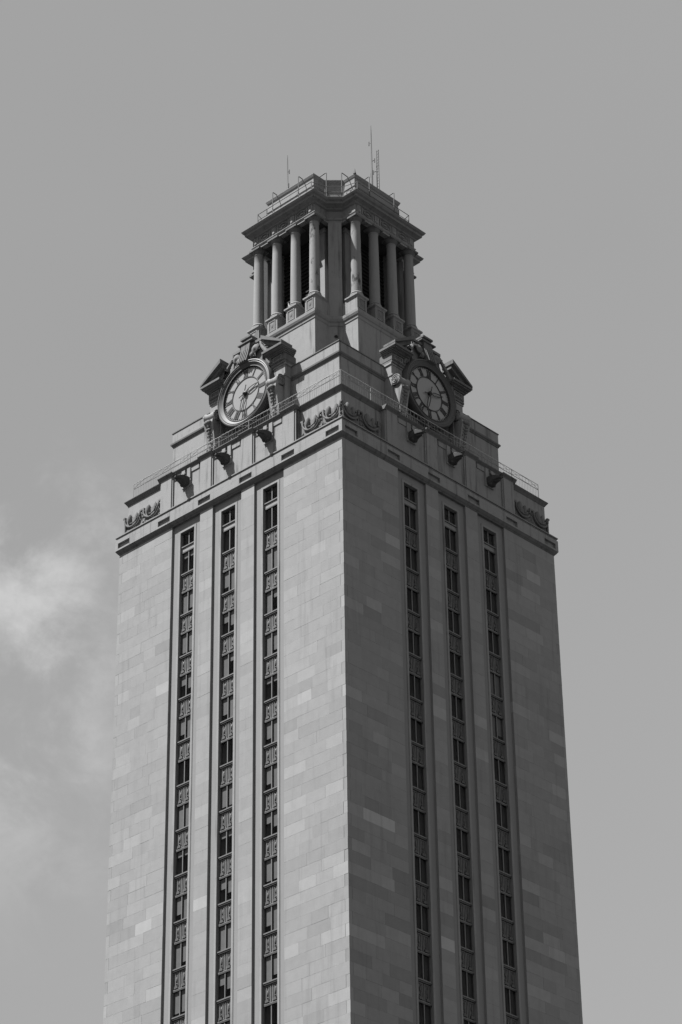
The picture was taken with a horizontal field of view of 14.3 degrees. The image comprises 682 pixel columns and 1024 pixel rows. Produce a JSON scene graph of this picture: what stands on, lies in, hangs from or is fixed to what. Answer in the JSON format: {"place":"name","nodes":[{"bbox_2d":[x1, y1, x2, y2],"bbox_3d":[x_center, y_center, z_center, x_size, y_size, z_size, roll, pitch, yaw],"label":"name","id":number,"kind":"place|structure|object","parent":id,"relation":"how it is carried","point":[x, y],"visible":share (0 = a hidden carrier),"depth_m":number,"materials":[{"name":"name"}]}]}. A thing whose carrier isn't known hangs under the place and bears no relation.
{"place":"outdoors","nodes":[
{"label":"outdoors","id":0,"kind":"place"},
{"bbox_2d":[0,0,681,1023],"label":"sky","id":1,"kind":"structure","parent":0,"point":[535,146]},
{"bbox_3d":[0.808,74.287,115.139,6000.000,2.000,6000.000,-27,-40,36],"label":"ground","id":2,"kind":"structure","parent":0,"visible":0},
{"bbox_2d":[103,173,582,1023],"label":"clock tower","id":3,"kind":"structure","parent":2,"relation":"on","point":[339,789],"depth_m":147.48,"materials":[{"name":"stone"}]},
{"bbox_2d":[171,987,184,1019],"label":"window","id":4,"kind":"structure","parent":3,"relation":"in","point":[178,994],"depth_m":140.82,"materials":[{"name":"grey glass"}]},
{"bbox_2d":[172,939,185,970],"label":"window","id":5,"kind":"structure","parent":3,"relation":"in","point":[178,946],"depth_m":142.20,"materials":[{"name":"grey glass"}]},
{"bbox_2d":[173,892,186,923],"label":"window","id":6,"kind":"structure","parent":3,"relation":"in","point":[178,899],"depth_m":143.60,"materials":[{"name":"grey glass"}]},
{"bbox_2d":[174,846,187,877],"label":"window","id":7,"kind":"structure","parent":3,"relation":"in","point":[180,853],"depth_m":145.08,"materials":[{"name":"grey glass"}]},
{"bbox_2d":[175,801,188,831],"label":"window","id":8,"kind":"structure","parent":3,"relation":"in","point":[182,814],"depth_m":146.36,"materials":[{"name":"grey glass"}]},
{"bbox_2d":[176,757,189,786],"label":"window","id":9,"kind":"structure","parent":3,"relation":"in","point":[184,760],"depth_m":147.76,"materials":[{"name":"grey glass"}]},
{"bbox_2d":[177,713,190,743],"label":"window","id":10,"kind":"structure","parent":3,"relation":"in","point":[184,722],"depth_m":149.21,"materials":[{"name":"grey glass"}]},
{"bbox_2d":[178,671,190,700],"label":"window","id":11,"kind":"structure","parent":3,"relation":"in","point":[185,679],"depth_m":150.63,"materials":[{"name":"grey glass"}]},
{"bbox_2d":[179,629,191,657],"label":"window","id":12,"kind":"structure","parent":3,"relation":"in","point":[186,637],"depth_m":152.00,"materials":[{"name":"grey glass"}]},
{"bbox_2d":[180,587,192,616],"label":"window","id":13,"kind":"structure","parent":3,"relation":"in","point":[185,606],"depth_m":153.38,"materials":[{"name":"grey glass"}]},
{"bbox_2d":[181,528,193,548],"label":"window","id":14,"kind":"structure","parent":3,"relation":"in","point":[191,530],"depth_m":155.49,"materials":[{"name":"grey glass"}]},
{"bbox_2d":[181,547,193,575],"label":"window","id":15,"kind":"structure","parent":3,"relation":"in","point":[186,554],"depth_m":154.85,"materials":[{"name":"grey glass"}]},
{"bbox_2d":[216,969,230,1001],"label":"window","id":16,"kind":"structure","parent":3,"relation":"in","point":[224,978],"depth_m":138.91,"materials":[{"name":"grey glass"}]},
{"bbox_2d":[217,1019,229,1023],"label":"window","id":17,"kind":"structure","parent":3,"relation":"in","point":[228,1020],"depth_m":137.62,"materials":[{"name":"grey glass"}]},
{"bbox_2d":[217,921,230,953],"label":"window","id":18,"kind":"structure","parent":3,"relation":"in","point":[224,933],"depth_m":140.23,"materials":[{"name":"grey glass"}]},
{"bbox_2d":[217,873,231,905],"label":"window","id":19,"kind":"structure","parent":3,"relation":"in","point":[225,882],"depth_m":141.68,"materials":[{"name":"grey glass"}]},
{"bbox_2d":[218,827,231,858],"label":"window","id":20,"kind":"structure","parent":3,"relation":"in","point":[223,834],"depth_m":143.14,"materials":[{"name":"grey glass"}]},
{"bbox_2d":[219,737,232,767],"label":"window","id":21,"kind":"structure","parent":3,"relation":"in","point":[227,740],"depth_m":145.82,"materials":[{"name":"grey glass"}]},
{"bbox_2d":[219,781,232,812],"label":"window","id":22,"kind":"structure","parent":3,"relation":"in","point":[226,790],"depth_m":144.44,"materials":[{"name":"grey glass"}]},
{"bbox_2d":[220,693,232,723],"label":"window","id":23,"kind":"structure","parent":3,"relation":"in","point":[227,701],"depth_m":147.25,"materials":[{"name":"grey glass"}]},
{"bbox_2d":[220,650,233,679],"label":"window","id":24,"kind":"structure","parent":3,"relation":"in","point":[226,658],"depth_m":148.66,"materials":[{"name":"grey glass"}]},
{"bbox_2d":[221,608,233,637],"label":"window","id":25,"kind":"structure","parent":3,"relation":"in","point":[226,615],"depth_m":150.08,"materials":[{"name":"grey glass"}]},
{"bbox_2d":[221,566,234,595],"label":"window","id":26,"kind":"structure","parent":3,"relation":"in","point":[228,575],"depth_m":151.41,"materials":[{"name":"grey glass"}]},
{"bbox_2d":[222,507,234,526],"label":"window","id":27,"kind":"structure","parent":3,"relation":"in","point":[231,509],"depth_m":153.60,"materials":[{"name":"grey glass"}]},
{"bbox_2d":[222,525,234,554],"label":"window","id":28,"kind":"structure","parent":3,"relation":"in","point":[232,527],"depth_m":152.82,"materials":[{"name":"grey glass"}]},
{"bbox_2d":[133,369,340,496],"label":"deck fence","id":29,"kind":"object","parent":3,"relation":"on","point":[221,440],"visible":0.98,"depth_m":156.30,"materials":[{"name":"silver metal"}]},
{"bbox_2d":[263,672,276,702],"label":"window","id":30,"kind":"structure","parent":3,"relation":"in","point":[269,679],"depth_m":145.32,"materials":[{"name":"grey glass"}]},
{"bbox_2d":[263,716,276,747],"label":"window","id":31,"kind":"structure","parent":3,"relation":"in","point":[268,724],"depth_m":143.88,"materials":[{"name":"grey glass"}]},
{"bbox_2d":[263,761,276,792],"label":"window","id":32,"kind":"structure","parent":3,"relation":"in","point":[268,770],"depth_m":142.51,"materials":[{"name":"grey glass"}]},
{"bbox_2d":[263,807,276,839],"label":"window","id":33,"kind":"structure","parent":3,"relation":"in","point":[268,816],"depth_m":141.16,"materials":[{"name":"grey metal"}]},
{"bbox_2d":[263,854,276,886],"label":"window","id":34,"kind":"structure","parent":3,"relation":"in","point":[270,864],"depth_m":139.69,"materials":[{"name":"grey glass"}]},
{"bbox_2d":[263,902,276,935],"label":"window","id":35,"kind":"structure","parent":3,"relation":"in","point":[270,912],"depth_m":138.30,"materials":[{"name":"grey glass"}]},
{"bbox_2d":[263,951,276,984],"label":"window","id":36,"kind":"structure","parent":3,"relation":"in","point":[270,960],"depth_m":136.89,"materials":[{"name":"grey glass"}]},
{"bbox_2d":[263,1001,276,1023],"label":"window","id":37,"kind":"structure","parent":3,"relation":"in","point":[275,1002],"depth_m":135.62,"materials":[{"name":"grey metal"}]},
{"bbox_2d":[264,484,276,504],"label":"window","id":38,"kind":"structure","parent":3,"relation":"in","point":[274,486],"depth_m":151.63,"materials":[{"name":"grey metal"}]},
{"bbox_2d":[264,503,276,532],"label":"window","id":39,"kind":"structure","parent":3,"relation":"in","point":[274,505],"depth_m":150.93,"materials":[{"name":"grey metal"}]},
{"bbox_2d":[264,544,276,573],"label":"window","id":40,"kind":"structure","parent":3,"relation":"in","point":[268,552],"depth_m":149.46,"materials":[{"name":"grey glass"}]},
{"bbox_2d":[264,586,276,615],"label":"window","id":41,"kind":"structure","parent":3,"relation":"in","point":[268,594],"depth_m":148.12,"materials":[{"name":"grey glass"}]},
{"bbox_2d":[264,629,276,658],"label":"window","id":42,"kind":"structure","parent":3,"relation":"in","point":[269,636],"depth_m":146.68,"materials":[{"name":"grey glass"}]},
{"bbox_2d":[287,155,289,188],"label":"radio antenna","id":43,"kind":"object","parent":3,"relation":"on","point":[287,173],"visible":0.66,"depth_m":174.04,"materials":[{"name":"grey metal"}]},
{"bbox_2d":[257,173,408,221],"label":"roof railing","id":44,"kind":"object","parent":3,"relation":"on","point":[326,186],"visible":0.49,"depth_m":169.04,"materials":[{"name":"grey metal"}]},
{"bbox_2d":[368,135,374,184],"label":"radio antenna","id":45,"kind":"object","parent":3,"relation":"on","point":[371,161],"visible":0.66,"depth_m":173.81,"materials":[{"name":"grey metal"}]},
{"bbox_2d":[373,150,379,188],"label":"radio antenna","id":46,"kind":"object","parent":3,"relation":"on","point":[376,171],"visible":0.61,"depth_m":173.60,"materials":[{"name":"grey metal"}]},
{"bbox_2d":[404,484,416,504],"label":"window","id":47,"kind":"structure","parent":3,"relation":"in","point":[406,486],"depth_m":151.76,"materials":[{"name":"grey metal"}]},
{"bbox_2d":[404,503,417,532],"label":"window","id":48,"kind":"structure","parent":3,"relation":"in","point":[409,507],"depth_m":151.04,"materials":[{"name":"grey metal"}]},
{"bbox_2d":[406,545,418,573],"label":"window","id":49,"kind":"structure","parent":3,"relation":"in","point":[410,548],"depth_m":149.64,"materials":[{"name":"grey metal"}]},
{"bbox_2d":[407,586,419,615],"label":"window","id":50,"kind":"structure","parent":3,"relation":"in","point":[409,588],"depth_m":148.30,"materials":[{"name":"grey metal"}]},
{"bbox_2d":[408,629,421,658],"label":"window","id":51,"kind":"structure","parent":3,"relation":"in","point":[413,632],"depth_m":146.86,"materials":[{"name":"grey metal"}]},
{"bbox_2d":[409,672,422,702],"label":"window","id":52,"kind":"structure","parent":3,"relation":"in","point":[410,673],"depth_m":145.47,"materials":[{"name":"grey metal"}]},
{"bbox_2d":[411,716,423,747],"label":"window","id":53,"kind":"structure","parent":3,"relation":"in","point":[413,718],"depth_m":144.09,"materials":[{"name":"grey metal"}]},
{"bbox_2d":[412,761,425,792],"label":"window","id":54,"kind":"structure","parent":3,"relation":"in","point":[416,765],"depth_m":142.69,"materials":[{"name":"grey metal"}]},
{"bbox_2d":[413,807,426,838],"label":"window","id":55,"kind":"structure","parent":3,"relation":"in","point":[416,809],"depth_m":141.27,"materials":[{"name":"grey metal"}]},
{"bbox_2d":[415,854,428,886],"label":"window","id":56,"kind":"structure","parent":3,"relation":"in","point":[419,857],"depth_m":139.86,"materials":[{"name":"grey metal"}]},
{"bbox_2d":[416,902,429,934],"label":"window","id":57,"kind":"structure","parent":3,"relation":"in","point":[421,905],"depth_m":138.50,"materials":[{"name":"grey metal"}]},
{"bbox_2d":[417,951,431,983],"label":"window","id":58,"kind":"structure","parent":3,"relation":"in","point":[422,967],"depth_m":137.09,"materials":[{"name":"grey metal"}]},
{"bbox_2d":[419,1001,431,1023],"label":"window","id":59,"kind":"structure","parent":3,"relation":"in","point":[421,1002],"depth_m":135.82,"materials":[{"name":"grey metal"}]},
{"bbox_2d":[341,370,538,496],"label":"deck fence","id":60,"kind":"object","parent":3,"relation":"on","point":[428,421],"visible":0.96,"depth_m":156.52,"materials":[{"name":"silver metal"}]},
{"bbox_2d":[444,507,456,527],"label":"window","id":61,"kind":"structure","parent":3,"relation":"in","point":[448,510],"depth_m":153.83,"materials":[{"name":"grey glass"}]},
{"bbox_2d":[445,526,457,554],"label":"window","id":62,"kind":"structure","parent":3,"relation":"in","point":[446,527],"depth_m":153.12,"materials":[{"name":"grey glass"}]},
{"bbox_2d":[446,566,459,595],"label":"window","id":63,"kind":"structure","parent":3,"relation":"in","point":[451,570],"depth_m":151.76,"materials":[{"name":"grey metal"}]},
{"bbox_2d":[448,608,460,637],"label":"window","id":64,"kind":"structure","parent":3,"relation":"in","point":[452,611],"depth_m":150.34,"materials":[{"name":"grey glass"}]},
{"bbox_2d":[450,650,462,679],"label":"window","id":65,"kind":"structure","parent":3,"relation":"in","point":[454,653],"depth_m":148.92,"materials":[{"name":"grey glass"}]},
{"bbox_2d":[451,693,464,722],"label":"window","id":66,"kind":"structure","parent":3,"relation":"in","point":[454,695],"depth_m":147.58,"materials":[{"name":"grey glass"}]},
{"bbox_2d":[453,737,466,766],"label":"window","id":67,"kind":"structure","parent":3,"relation":"in","point":[456,739],"depth_m":146.14,"materials":[{"name":"grey glass"}]},
{"bbox_2d":[454,781,467,812],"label":"window","id":68,"kind":"structure","parent":3,"relation":"in","point":[455,782],"depth_m":144.72,"materials":[{"name":"grey glass"}]},
{"bbox_2d":[456,827,469,857],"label":"window","id":69,"kind":"structure","parent":3,"relation":"in","point":[458,828],"depth_m":143.35,"materials":[{"name":"grey glass"}]},
{"bbox_2d":[458,873,471,904],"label":"window","id":70,"kind":"structure","parent":3,"relation":"in","point":[459,874],"depth_m":141.96,"materials":[{"name":"grey glass"}]},
{"bbox_2d":[460,920,473,952],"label":"window","id":71,"kind":"structure","parent":3,"relation":"in","point":[464,923],"depth_m":140.54,"materials":[{"name":"grey glass"}]},
{"bbox_2d":[462,969,475,1001],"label":"window","id":72,"kind":"structure","parent":3,"relation":"in","point":[465,971],"depth_m":139.16,"materials":[{"name":"grey glass"}]},
{"bbox_2d":[463,1018,475,1023],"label":"window","id":73,"kind":"structure","parent":3,"relation":"in","point":[465,1019],"depth_m":137.94,"materials":[{"name":"grey metal"}]},
{"bbox_2d":[483,528,495,548],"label":"window","id":74,"kind":"structure","parent":3,"relation":"in","point":[487,532],"depth_m":155.93,"materials":[{"name":"grey metal"}]},
{"bbox_2d":[484,547,496,575],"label":"window","id":75,"kind":"structure","parent":3,"relation":"in","point":[486,549],"depth_m":155.19,"materials":[{"name":"grey glass"}]},
{"bbox_2d":[486,588,498,616],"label":"window","id":76,"kind":"structure","parent":3,"relation":"in","point":[490,591],"depth_m":153.79,"materials":[{"name":"grey metal"}]},
{"bbox_2d":[488,629,500,657],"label":"window","id":77,"kind":"structure","parent":3,"relation":"in","point":[492,632],"depth_m":152.41,"materials":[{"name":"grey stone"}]},
{"bbox_2d":[490,671,502,699],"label":"window","id":78,"kind":"structure","parent":3,"relation":"in","point":[495,679],"depth_m":151.00,"materials":[{"name":"grey glass"}]},
{"bbox_2d":[492,713,504,742],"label":"window","id":79,"kind":"structure","parent":3,"relation":"in","point":[497,721],"depth_m":149.64,"materials":[{"name":"grey glass"}]},
{"bbox_2d":[494,756,506,786],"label":"window","id":80,"kind":"structure","parent":3,"relation":"in","point":[496,758],"depth_m":148.23,"materials":[{"name":"grey metal"}]},
{"bbox_2d":[496,801,509,830],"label":"window","id":81,"kind":"structure","parent":3,"relation":"in","point":[498,802],"depth_m":146.82,"materials":[{"name":"grey metal"}]},
{"bbox_2d":[498,846,511,876],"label":"window","id":82,"kind":"structure","parent":3,"relation":"in","point":[500,847],"depth_m":145.43,"materials":[{"name":"grey metal"}]},
{"bbox_2d":[500,891,513,922],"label":"window","id":83,"kind":"structure","parent":3,"relation":"in","point":[504,894],"depth_m":144.02,"materials":[{"name":"grey metal"}]},
{"bbox_2d":[502,938,515,969],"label":"window","id":84,"kind":"structure","parent":3,"relation":"in","point":[507,941],"depth_m":142.62,"materials":[{"name":"grey metal"}]},
{"bbox_2d":[505,986,518,1017],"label":"window","id":85,"kind":"structure","parent":3,"relation":"in","point":[508,988],"depth_m":141.23,"materials":[{"name":"grey metal"}]}
]}

